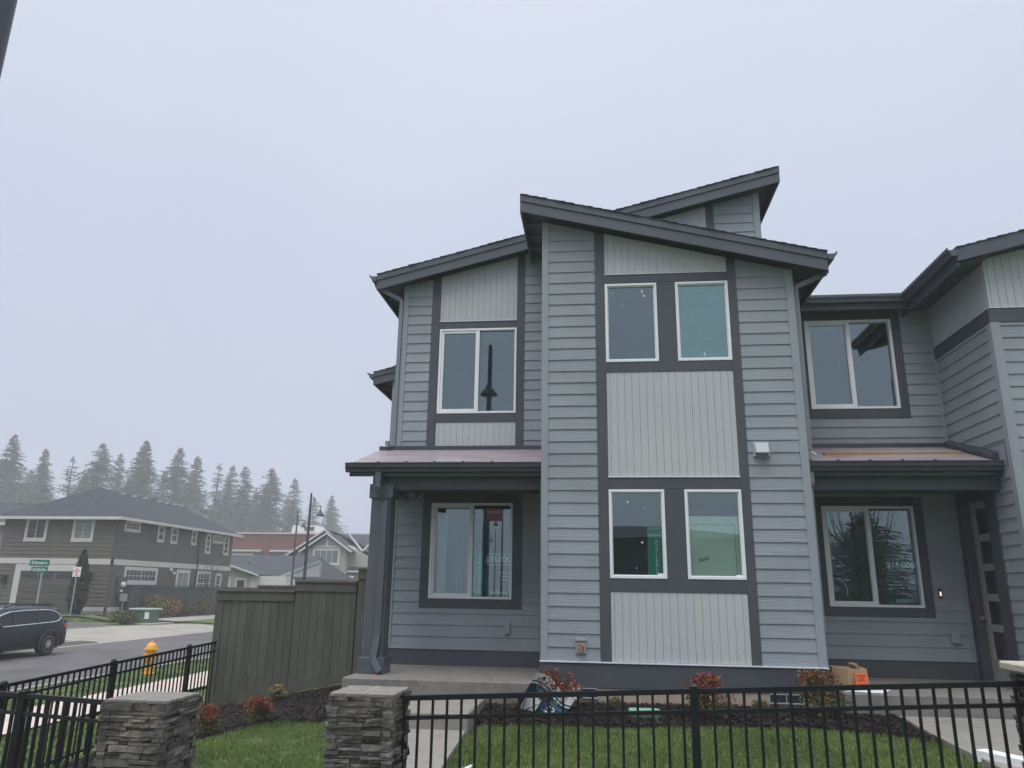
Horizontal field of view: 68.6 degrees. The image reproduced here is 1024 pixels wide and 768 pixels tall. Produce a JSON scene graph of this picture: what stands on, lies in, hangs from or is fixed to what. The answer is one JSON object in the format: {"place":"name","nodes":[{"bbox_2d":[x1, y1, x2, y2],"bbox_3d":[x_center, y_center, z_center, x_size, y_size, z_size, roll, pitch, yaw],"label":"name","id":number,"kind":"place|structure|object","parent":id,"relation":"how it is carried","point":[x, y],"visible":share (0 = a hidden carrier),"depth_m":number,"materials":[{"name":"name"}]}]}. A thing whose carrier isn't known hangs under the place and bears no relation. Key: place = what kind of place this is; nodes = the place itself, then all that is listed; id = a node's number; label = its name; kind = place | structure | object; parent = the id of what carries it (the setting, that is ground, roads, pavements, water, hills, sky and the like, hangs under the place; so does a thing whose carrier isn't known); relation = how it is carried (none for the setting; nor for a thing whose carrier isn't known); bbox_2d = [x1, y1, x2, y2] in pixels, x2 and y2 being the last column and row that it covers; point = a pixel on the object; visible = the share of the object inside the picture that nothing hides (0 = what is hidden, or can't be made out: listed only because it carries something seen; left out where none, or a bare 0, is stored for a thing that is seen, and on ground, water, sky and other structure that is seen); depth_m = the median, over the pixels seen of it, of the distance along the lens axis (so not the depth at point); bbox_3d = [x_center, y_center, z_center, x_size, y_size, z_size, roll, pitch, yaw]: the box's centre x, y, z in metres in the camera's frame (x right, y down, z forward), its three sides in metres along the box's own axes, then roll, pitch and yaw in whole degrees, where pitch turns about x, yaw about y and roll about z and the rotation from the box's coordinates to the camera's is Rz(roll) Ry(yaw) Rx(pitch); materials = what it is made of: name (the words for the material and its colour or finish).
{"place":"outdoors","nodes":[
{"label":"outdoors","id":0,"kind":"place"},
{"bbox_2d":[61,614,114,620],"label":"lawn","id":1,"kind":"structure","parent":0,"point":[95,617],"depth_m":38.58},
{"bbox_2d":[65,549,90,614],"bbox_3d":[-22.782,10.476,39.625,1.177,3.514,1.113,-1,-15,6],"label":"arborvitae","id":2,"kind":"object","parent":1,"relation":"on","point":[79,599],"visible":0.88,"depth_m":39.43,"materials":[{"name":"green plant"}]},
{"bbox_2d":[67,625,115,628],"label":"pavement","id":3,"kind":"structure","parent":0,"point":[77,626],"depth_m":36.35,"materials":[{"name":"concrete"}]},
{"bbox_2d":[29,560,49,603],"bbox_3d":[-20.748,9.164,32.653,0.940,2.975,0.109,-1,-15,6],"label":"street sign","id":4,"kind":"object","parent":3,"relation":"on","point":[42,569],"visible":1,"depth_m":32.92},
{"bbox_2d":[7,654,250,709],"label":"verge","id":5,"kind":"structure","parent":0,"point":[97,683],"depth_m":16.25,"materials":[{"name":"plant"}]},
{"bbox_2d":[141,640,158,673],"bbox_3d":[-8.688,6.561,18.042,0.330,0.765,0.339,11,-18,-34],"label":"fire hydrant","id":6,"kind":"object","parent":5,"relation":"on","point":[151,647],"visible":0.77,"depth_m":17.99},
{"bbox_2d":[2,614,341,737],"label":"ground","id":7,"kind":"structure","parent":0,"point":[78,619],"depth_m":37.85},
{"bbox_2d":[0,0,17,77],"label":"street lamp","id":8,"kind":"object","parent":7,"relation":"on","point":[7,9],"depth_m":3.97,"materials":[{"name":"metal"}]},
{"bbox_2d":[0,503,35,546],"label":"neighbour house","id":9,"kind":"structure","parent":7,"relation":"on","point":[6,507],"depth_m":48.94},
{"bbox_2d":[0,435,41,503],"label":"fir tree","id":10,"kind":"object","parent":7,"relation":"on","point":[10,488],"visible":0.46,"depth_m":169.86,"materials":[{"name":"green plant"}]},
{"bbox_2d":[22,449,54,502],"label":"fir tree","id":11,"kind":"object","parent":7,"relation":"on","point":[45,452],"visible":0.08,"depth_m":182.39,"materials":[{"name":"green plant"}]},
{"bbox_2d":[23,460,58,504],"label":"fir tree","id":12,"kind":"object","parent":7,"relation":"on","point":[45,490],"visible":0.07,"depth_m":173.07,"materials":[{"name":"green plant"}]},
{"bbox_2d":[0,716,98,767],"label":"side verge","id":13,"kind":"structure","parent":7,"relation":"on","point":[83,737],"depth_m":9.99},
{"bbox_2d":[0,641,216,767],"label":"metal fence","id":14,"kind":"object","parent":13,"relation":"on","point":[111,674],"visible":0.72,"depth_m":9.71,"materials":[{"name":"metal"}]},
{"bbox_2d":[51,456,83,500],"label":"fir tree","id":15,"kind":"object","parent":7,"relation":"on","point":[68,488],"visible":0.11,"depth_m":163.91,"materials":[{"name":"green plant"}]},
{"bbox_2d":[66,443,121,492],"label":"fir tree","id":16,"kind":"object","parent":7,"relation":"on","point":[99,471],"visible":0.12,"depth_m":176.29,"materials":[{"name":"green plant"}]},
{"bbox_2d":[105,452,125,490],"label":"fir tree","id":17,"kind":"object","parent":7,"relation":"on","point":[118,483],"visible":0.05,"depth_m":184.76,"materials":[{"name":"green plant"}]},
{"bbox_2d":[0,488,243,613],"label":"neighbour house","id":18,"kind":"structure","parent":7,"relation":"on","point":[123,539],"depth_m":42.05,"materials":[{"name":"wood"}]},
{"bbox_2d":[23,519,48,541],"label":"window","id":19,"kind":"structure","parent":18,"relation":"in","point":[28,522],"depth_m":41.93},
{"bbox_2d":[9,564,75,613],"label":"garage door","id":20,"kind":"structure","parent":18,"relation":"in","point":[52,596],"depth_m":41.05,"materials":[{"name":"metal"}]},
{"bbox_2d":[70,519,95,541],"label":"window","id":21,"kind":"structure","parent":18,"relation":"in","point":[80,526],"depth_m":41.63,"materials":[{"name":"glass"}]},
{"bbox_2d":[124,520,141,532],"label":"window","id":22,"kind":"structure","parent":18,"relation":"in","point":[138,525],"depth_m":42.77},
{"bbox_2d":[123,566,157,584],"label":"window","id":23,"kind":"structure","parent":18,"relation":"in","point":[130,581],"depth_m":43.46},
{"bbox_2d":[174,569,189,586],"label":"window","id":24,"kind":"structure","parent":18,"relation":"in","point":[177,584],"depth_m":47.81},
{"bbox_2d":[196,571,210,586],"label":"window","id":25,"kind":"structure","parent":18,"relation":"in","point":[199,574],"depth_m":50.23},
{"bbox_2d":[3,624,253,652],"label":"kerb","id":26,"kind":"structure","parent":7,"relation":"on","point":[70,643],"depth_m":27.16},
{"bbox_2d":[118,611,140,622],"bbox_3d":[-19.426,11.833,38.182,1.075,0.631,1.146,-1,-15,6],"label":"shrub","id":27,"kind":"object","parent":7,"relation":"on","point":[132,617],"visible":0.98,"depth_m":38.04,"materials":[{"name":"green plant"}]},
{"bbox_2d":[65,624,213,643],"bbox_3d":[-17.577,11.238,34.077,4.920,0.160,12.300,-1,-15,6],"label":"lane apron","id":28,"kind":"object","parent":7,"relation":"on","point":[111,633],"visible":0.7,"depth_m":33.62,"materials":[{"name":"concrete"}]},
{"bbox_2d":[126,608,173,625],"bbox_3d":[-19.114,12.117,39.180,2.100,0.810,2.000,-1,-15,6],"label":"utility cabinet","id":29,"kind":"object","parent":28,"relation":"on","point":[149,616],"visible":0.91,"depth_m":38.92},
{"bbox_2d":[115,441,168,500],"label":"fir tree","id":30,"kind":"object","parent":7,"relation":"on","point":[141,478],"visible":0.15,"depth_m":170.18,"materials":[{"name":"green plant"}]},
{"bbox_2d":[157,448,199,511],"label":"fir tree","id":31,"kind":"object","parent":7,"relation":"on","point":[177,496],"visible":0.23,"depth_m":177.71,"materials":[{"name":"green plant"}]},
{"bbox_2d":[159,610,214,617],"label":"mulch bed","id":32,"kind":"object","parent":7,"relation":"on","point":[212,612],"visible":0.22,"depth_m":45.93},
{"bbox_2d":[142,594,168,615],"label":"shrub","id":33,"kind":"object","parent":32,"relation":"on","point":[154,604],"visible":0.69,"depth_m":42.91,"materials":[{"name":"green plant"}]},
{"bbox_2d":[161,597,183,615],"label":"shrub","id":34,"kind":"object","parent":32,"relation":"on","point":[171,611],"visible":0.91,"depth_m":44.25,"materials":[{"name":"brown plant"}]},
{"bbox_2d":[192,599,213,613],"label":"shrub","id":35,"kind":"object","parent":32,"relation":"on","point":[204,609],"visible":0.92,"depth_m":47.56,"materials":[{"name":"green plant"}]},
{"bbox_2d":[188,559,227,613],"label":"bare tree","id":36,"kind":"object","parent":32,"relation":"on","point":[209,597],"visible":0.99,"depth_m":47.54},
{"bbox_2d":[119,586,257,612],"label":"board fence","id":37,"kind":"object","parent":7,"relation":"on","point":[138,595],"visible":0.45,"depth_m":45.69,"materials":[{"name":"wood"}]},
{"bbox_2d":[181,455,210,519],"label":"fir tree","id":38,"kind":"object","parent":7,"relation":"on","point":[197,467],"visible":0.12,"depth_m":190.19,"materials":[{"name":"green plant"}]},
{"bbox_2d":[182,472,211,518],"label":"fir tree","id":39,"kind":"object","parent":7,"relation":"on","point":[191,498],"visible":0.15,"depth_m":182.99,"materials":[{"name":"green plant"}]},
{"bbox_2d":[59,685,341,767],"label":"mulch bed","id":40,"kind":"object","parent":7,"relation":"on","point":[251,723],"visible":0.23,"depth_m":10.05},
{"bbox_2d":[198,702,223,736],"bbox_3d":[-3.848,4.236,9.478,0.502,0.399,0.497,-1,-15,6],"label":"shrub","id":41,"kind":"object","parent":40,"relation":"on","point":[207,715],"visible":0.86,"depth_m":9.41,"materials":[{"name":"plant"}]},
{"bbox_2d":[237,694,275,724],"bbox_3d":[-3.299,4.247,9.783,0.479,0.356,0.491,-1,-15,6],"label":"shrub","id":42,"kind":"object","parent":40,"relation":"on","point":[258,703],"visible":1,"depth_m":9.75,"materials":[{"name":"plant"}]},
{"bbox_2d":[267,684,288,702],"bbox_3d":[-3.550,4.697,11.390,0.310,0.292,0.365,10,-18,-31],"label":"shrub","id":43,"kind":"object","parent":40,"relation":"on","point":[275,690],"visible":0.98,"depth_m":11.37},
{"bbox_2d":[197,464,226,523],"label":"fir tree","id":44,"kind":"object","parent":7,"relation":"on","point":[216,505],"visible":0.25,"depth_m":188.11,"materials":[{"name":"green plant"}]},
{"bbox_2d":[208,478,237,529],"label":"fir tree","id":45,"kind":"object","parent":7,"relation":"on","point":[226,497],"visible":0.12,"depth_m":187.36,"materials":[{"name":"green plant"}]},
{"bbox_2d":[210,466,238,528],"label":"fir tree","id":46,"kind":"object","parent":7,"relation":"on","point":[229,475],"visible":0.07,"depth_m":201.83,"materials":[{"name":"green plant"}]},
{"bbox_2d":[220,467,257,531],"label":"fir tree","id":47,"kind":"object","parent":7,"relation":"on","point":[240,504],"visible":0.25,"depth_m":182.59,"materials":[{"name":"green plant"}]},
{"bbox_2d":[236,468,292,532],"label":"fir tree","id":48,"kind":"object","parent":7,"relation":"on","point":[270,518],"visible":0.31,"depth_m":181.62,"materials":[{"name":"green plant"}]},
{"bbox_2d":[204,568,366,705],"bbox_3d":[-3.471,4.168,12.338,3.040,2.245,0.155,-1,-15,6],"label":"board fence","id":49,"kind":"object","parent":7,"relation":"on","point":[235,620],"visible":0.7,"depth_m":12.33,"materials":[{"name":"wood"}]},
{"bbox_2d":[281,500,296,532],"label":"fir tree","id":50,"kind":"object","parent":7,"relation":"on","point":[291,520],"visible":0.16,"depth_m":184.86,"materials":[{"name":"green plant"}]},
{"bbox_2d":[228,555,353,586],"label":"cottage","id":51,"kind":"structure","parent":7,"relation":"on","point":[250,570],"depth_m":63.98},
{"bbox_2d":[277,479,305,532],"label":"fir tree","id":52,"kind":"object","parent":7,"relation":"on","point":[294,499],"visible":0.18,"depth_m":198.27,"materials":[{"name":"green plant"}]},
{"bbox_2d":[231,525,369,555],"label":"brick building","id":53,"kind":"structure","parent":7,"relation":"on","point":[263,543],"depth_m":81.83,"materials":[{"name":"brick"}]},
{"bbox_2d":[257,585,343,665],"bbox_3d":[-4.861,5.741,17.807,2.610,1.975,0.155,-1,-15,6],"label":"board fence","id":54,"kind":"object","parent":7,"relation":"on","point":[276,587],"visible":0.14,"depth_m":18.05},
{"bbox_2d":[300,496,320,525],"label":"fir tree","id":55,"kind":"object","parent":7,"relation":"on","point":[313,522],"visible":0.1,"depth_m":229.60,"materials":[{"name":"green plant"}]},
{"bbox_2d":[284,529,368,596],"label":"gabled house","id":56,"kind":"structure","parent":7,"relation":"on","point":[346,554],"depth_m":72.64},
{"bbox_2d":[313,548,339,564],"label":"window","id":57,"kind":"structure","parent":56,"relation":"in","point":[332,556],"depth_m":72.19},
{"bbox_2d":[315,496,347,532],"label":"fir tree","id":58,"kind":"object","parent":7,"relation":"on","point":[330,520],"visible":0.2,"depth_m":224.72,"materials":[{"name":"green plant"}]},
{"bbox_2d":[323,685,411,767],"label":"stone pillar","id":59,"kind":"structure","parent":7,"relation":"on","point":[363,729],"depth_m":5.17,"materials":[{"name":"stone"}]},
{"bbox_2d":[406,728,465,767],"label":"walkway","id":60,"kind":"structure","parent":7,"relation":"on","point":[438,747],"depth_m":7.62,"materials":[{"name":"concrete"}]},
{"bbox_2d":[342,664,538,704],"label":"porch slab","id":61,"kind":"structure","parent":7,"relation":"on","point":[427,679],"depth_m":9.84,"materials":[{"name":"concrete"}]},
{"bbox_2d":[408,699,485,734],"bbox_3d":[-0.887,4.052,8.932,0.960,0.470,1.375,-1,-15,6],"label":"porch step","id":62,"kind":"object","parent":7,"relation":"on","point":[453,709],"visible":0.14,"depth_m":8.45,"materials":[{"name":"concrete"}]},
{"bbox_2d":[59,684,942,767],"bbox_3d":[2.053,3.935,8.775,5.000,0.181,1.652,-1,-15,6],"label":"mulch bed","id":63,"kind":"object","parent":7,"relation":"on","point":[781,725],"visible":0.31,"depth_m":8.68,"materials":[{"name":"wood"}]},
{"bbox_2d":[514,673,574,717],"bbox_3d":[0.379,3.862,9.050,0.792,0.714,0.260,-6,-17,24],"label":"yard sign","id":64,"kind":"object","parent":63,"relation":"on","point":[526,703],"visible":0.56,"depth_m":9.17,"materials":[{"name":"plastic"}]},
{"bbox_2d":[535,668,582,710],"bbox_3d":[0.580,3.780,9.219,0.601,0.539,0.589,-1,-15,6],"label":"shrub","id":65,"kind":"object","parent":63,"relation":"on","point":[564,687],"visible":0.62,"depth_m":9.14,"materials":[{"name":"plant"}]},
{"bbox_2d":[628,708,660,719],"bbox_3d":[1.591,3.967,9.009,0.377,0.107,0.337,-1,-15,6],"label":"valve box","id":66,"kind":"object","parent":63,"relation":"on","point":[656,717],"visible":0.47,"depth_m":8.86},
{"bbox_2d":[684,672,736,719],"bbox_3d":[2.353,3.726,8.954,0.640,0.545,0.623,-1,-15,6],"label":"shrub","id":67,"kind":"object","parent":63,"relation":"on","point":[710,680],"visible":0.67,"depth_m":8.86,"materials":[{"name":"plant"}]},
{"bbox_2d":[794,668,852,718],"bbox_3d":[3.716,3.712,8.985,0.656,0.582,0.654,-1,-15,6],"label":"shrub","id":68,"kind":"object","parent":63,"relation":"on","point":[811,677],"visible":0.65,"depth_m":8.95,"materials":[{"name":"plant"}]},
{"bbox_2d":[345,166,1023,707],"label":"townhouse","id":69,"kind":"structure","parent":7,"relation":"on","point":[563,404],"depth_m":10.97,"materials":[{"name":"wood"}]},
{"bbox_2d":[437,516,467,592],"bbox_3d":[-0.928,2.815,12.242,0.549,1.300,0.074,1,-15,-2],"label":"window blind","id":70,"kind":"object","parent":69,"relation":"attached to","point":[441,572],"depth_m":12.21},
{"bbox_2d":[428,503,512,599],"bbox_3d":[-0.655,2.665,12.041,1.330,1.498,0.088,-1,-15,6],"label":"window","id":71,"kind":"structure","parent":69,"relation":"in","point":[431,594],"depth_m":12.02,"materials":[{"name":"plastic"}]},
{"bbox_2d":[437,327,516,413],"bbox_3d":[-0.591,-0.226,12.829,1.340,1.505,0.088,-1,-15,6],"label":"window","id":72,"kind":"structure","parent":69,"relation":"in","point":[477,331],"depth_m":12.83,"materials":[{"name":"plastic"}]},
{"bbox_2d":[472,551,482,595],"bbox_3d":[-0.543,3.014,11.960,0.160,0.700,0.009,-1,-15,6],"label":"available banner","id":73,"kind":"object","parent":69,"relation":"attached to","point":[477,589],"visible":1,"depth_m":11.96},
{"bbox_2d":[486,509,501,520],"bbox_3d":[-0.288,2.117,12.156,0.250,0.200,0.007,-1,-15,6],"label":"window sticker","id":74,"kind":"object","parent":69,"relation":"attached to","point":[494,514],"depth_m":12.15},
{"bbox_2d":[485,550,509,596],"bbox_3d":[-0.221,2.998,11.925,0.409,0.720,0.008,-1,-15,6],"label":"poster","id":75,"kind":"object","parent":69,"relation":"attached to","point":[497,572],"visible":1,"depth_m":11.93,"materials":[{"name":"paper"}]},
{"bbox_2d":[605,283,658,361],"bbox_3d":[1.749,-0.897,11.019,0.755,1.213,0.088,-1,-15,6],"label":"window","id":76,"kind":"structure","parent":69,"relation":"in","point":[627,285],"depth_m":11.01,"materials":[{"name":"plastic"}]},
{"bbox_2d":[609,489,667,578],"bbox_3d":[1.705,2.033,10.217,0.755,1.188,0.088,-1,-15,6],"label":"window","id":77,"kind":"structure","parent":69,"relation":"in","point":[625,491],"depth_m":10.20,"materials":[{"name":"plastic"}]},
{"bbox_2d":[647,527,662,574],"bbox_3d":[1.938,2.262,10.146,0.207,0.645,0.011,-1,-15,6],"label":"available banner","id":78,"kind":"object","parent":69,"relation":"attached to","point":[655,551],"visible":1,"depth_m":10.15,"materials":[{"name":"plastic"}]},
{"bbox_2d":[678,285,727,357],"bbox_3d":[2.769,-0.910,10.916,0.675,1.135,0.005,-1,-15,6],"label":"protective film","id":79,"kind":"object","parent":69,"relation":"attached to","point":[702,316],"visible":1,"depth_m":10.91,"materials":[{"name":"plastic"}]},
{"bbox_2d":[675,280,731,360],"bbox_3d":[2.768,-0.912,10.904,0.755,1.213,0.088,-1,-15,6],"label":"window","id":80,"kind":"structure","parent":69,"relation":"in","point":[694,283],"depth_m":10.88,"materials":[{"name":"plastic"}]},
{"bbox_2d":[689,516,741,575],"bbox_3d":[2.744,2.731,9.985,0.760,1.920,0.044,-1,-15,6],"label":"leaning panel","id":81,"kind":"object","parent":69,"relation":"attached to","point":[714,545],"visible":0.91,"depth_m":10.12,"materials":[{"name":"glass"}]},
{"bbox_2d":[684,489,746,579],"bbox_3d":[2.723,2.017,10.103,0.755,1.188,0.088,-1,-15,6],"label":"window","id":82,"kind":"structure","parent":69,"relation":"in","point":[686,491],"depth_m":10.08,"materials":[{"name":"plastic"}]},
{"bbox_2d":[804,319,900,408],"bbox_3d":[5.473,-0.317,12.147,1.355,1.490,0.088,-1,-15,6],"label":"window","id":83,"kind":"structure","parent":69,"relation":"in","point":[845,323],"depth_m":12.13,"materials":[{"name":"plastic"}]},
{"bbox_2d":[821,506,924,607],"bbox_3d":[5.423,2.597,11.351,1.345,1.486,0.088,-1,-15,6],"label":"window","id":84,"kind":"structure","parent":69,"relation":"in","point":[824,509],"depth_m":11.32,"materials":[{"name":"plastic"}]},
{"bbox_2d":[823,450,961,454],"bbox_3d":[5.506,1.007,10.891,1.927,0.112,0.090,0,-15,4],"label":"timber plank","id":85,"kind":"object","parent":69,"relation":"on","point":[890,452],"visible":0.88,"depth_m":10.86,"materials":[{"name":"wood"}]},
{"bbox_2d":[885,555,919,604],"bbox_3d":[5.839,2.924,11.240,0.425,0.720,0.008,-1,-15,6],"label":"poster","id":86,"kind":"object","parent":69,"relation":"attached to","point":[902,579],"visible":1,"depth_m":11.24,"materials":[{"name":"paper"}]},
{"bbox_2d":[954,491,1019,688],"bbox_3d":[6.746,2.816,10.488,0.420,2.700,1.130,-1,-15,6],"label":"front door","id":87,"kind":"structure","parent":69,"relation":"in","point":[994,630],"depth_m":10.68,"materials":[{"name":"wood"}]},
{"bbox_2d":[830,678,1015,719],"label":"porch slab","id":88,"kind":"structure","parent":7,"relation":"on","point":[942,697],"depth_m":9.02,"materials":[{"name":"concrete"}]},
{"bbox_2d":[829,662,869,684],"bbox_3d":[4.501,3.876,10.067,0.440,0.273,0.360,-1,-15,6],"label":"cardboard box","id":89,"kind":"object","parent":88,"relation":"on","point":[846,675],"visible":0.71,"depth_m":9.93,"materials":[{"name":"cardboard"}]},
{"bbox_2d":[854,673,868,684],"bbox_3d":[4.580,3.876,9.847,0.165,0.158,0.034,-1,-15,6],"label":"label","id":90,"kind":"object","parent":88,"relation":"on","point":[860,678],"visible":0.98,"depth_m":9.84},
{"bbox_2d":[899,716,1017,724],"bbox_3d":[5.336,4.006,8.694,1.500,0.215,0.325,-1,-15,6],"label":"porch step","id":91,"kind":"object","parent":7,"relation":"on","point":[959,720],"visible":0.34,"depth_m":8.68,"materials":[{"name":"concrete"}]},
{"bbox_2d":[909,722,1022,767],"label":"walkway","id":92,"kind":"structure","parent":7,"relation":"on","point":[980,737],"depth_m":7.88,"materials":[{"name":"concrete"}]},
{"bbox_2d":[976,749,1023,767],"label":"trim board offcut","id":93,"kind":"object","parent":92,"relation":"on","point":[1016,760],"depth_m":6.87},
{"bbox_2d":[0,626,363,689],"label":"road","id":94,"kind":"structure","parent":0,"point":[18,666],"depth_m":23.02,"materials":[{"name":"asphalt"}]},
{"bbox_2d":[0,603,66,655],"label":"parked car","id":95,"kind":"object","parent":94,"relation":"on","point":[40,629],"visible":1,"depth_m":22.92,"materials":[{"name":"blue metal"}]},
{"bbox_2d":[1,631,212,653],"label":"gutter strip","id":96,"kind":"object","parent":94,"relation":"on","point":[106,642],"depth_m":28.80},
{"bbox_2d":[2,642,362,734],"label":"pavement","id":97,"kind":"structure","parent":0,"point":[7,716],"depth_m":14.65,"materials":[{"name":"concrete"}]},
{"bbox_2d":[159,615,254,620],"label":"pavement","id":98,"kind":"structure","parent":0,"point":[189,618],"depth_m":42.98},
{"bbox_2d":[192,719,327,767],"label":"lawn","id":99,"kind":"structure","parent":0,"point":[276,747],"depth_m":8.45,"materials":[{"name":"plant"}]},
{"bbox_2d":[0,688,104,767],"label":"metal fence","id":100,"kind":"object","parent":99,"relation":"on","point":[20,715],"visible":0.9,"depth_m":5.87,"materials":[{"name":"metal"}]},
{"bbox_2d":[92,691,202,767],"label":"stone pillar","id":101,"kind":"structure","parent":99,"relation":"on","point":[149,729],"depth_m":5.33,"materials":[{"name":"stone"}]},
{"bbox_2d":[188,611,364,622],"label":"verge","id":102,"kind":"structure","parent":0,"point":[208,621],"depth_m":41.64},
{"bbox_2d":[290,511,305,584],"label":"street lamp","id":103,"kind":"object","parent":102,"relation":"on","point":[293,561],"visible":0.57,"depth_m":49.80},
{"bbox_2d":[303,493,323,579],"bbox_3d":[-7.553,6.881,28.230,0.688,5.536,0.318,0,-15,2],"label":"street lamp","id":104,"kind":"object","parent":102,"relation":"on","point":[319,513],"visible":0.63,"depth_m":28.53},
{"bbox_2d":[0,0,1023,532],"label":"sky","id":105,"kind":"structure","parent":0,"point":[200,200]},
{"bbox_2d":[446,721,986,767],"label":"front lawn","id":106,"kind":"structure","parent":0,"point":[643,738],"depth_m":7.70,"materials":[{"name":"plant"}]},
{"bbox_2d":[399,681,1023,767],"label":"metal fence","id":107,"kind":"object","parent":106,"relation":"on","point":[694,691],"visible":0.96,"depth_m":5.13,"materials":[{"name":"metal"}]},
{"bbox_2d":[999,660,1023,767],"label":"stone pillar","id":108,"kind":"structure","parent":106,"relation":"on","point":[1015,666],"depth_m":5.04,"materials":[{"name":"stone"}]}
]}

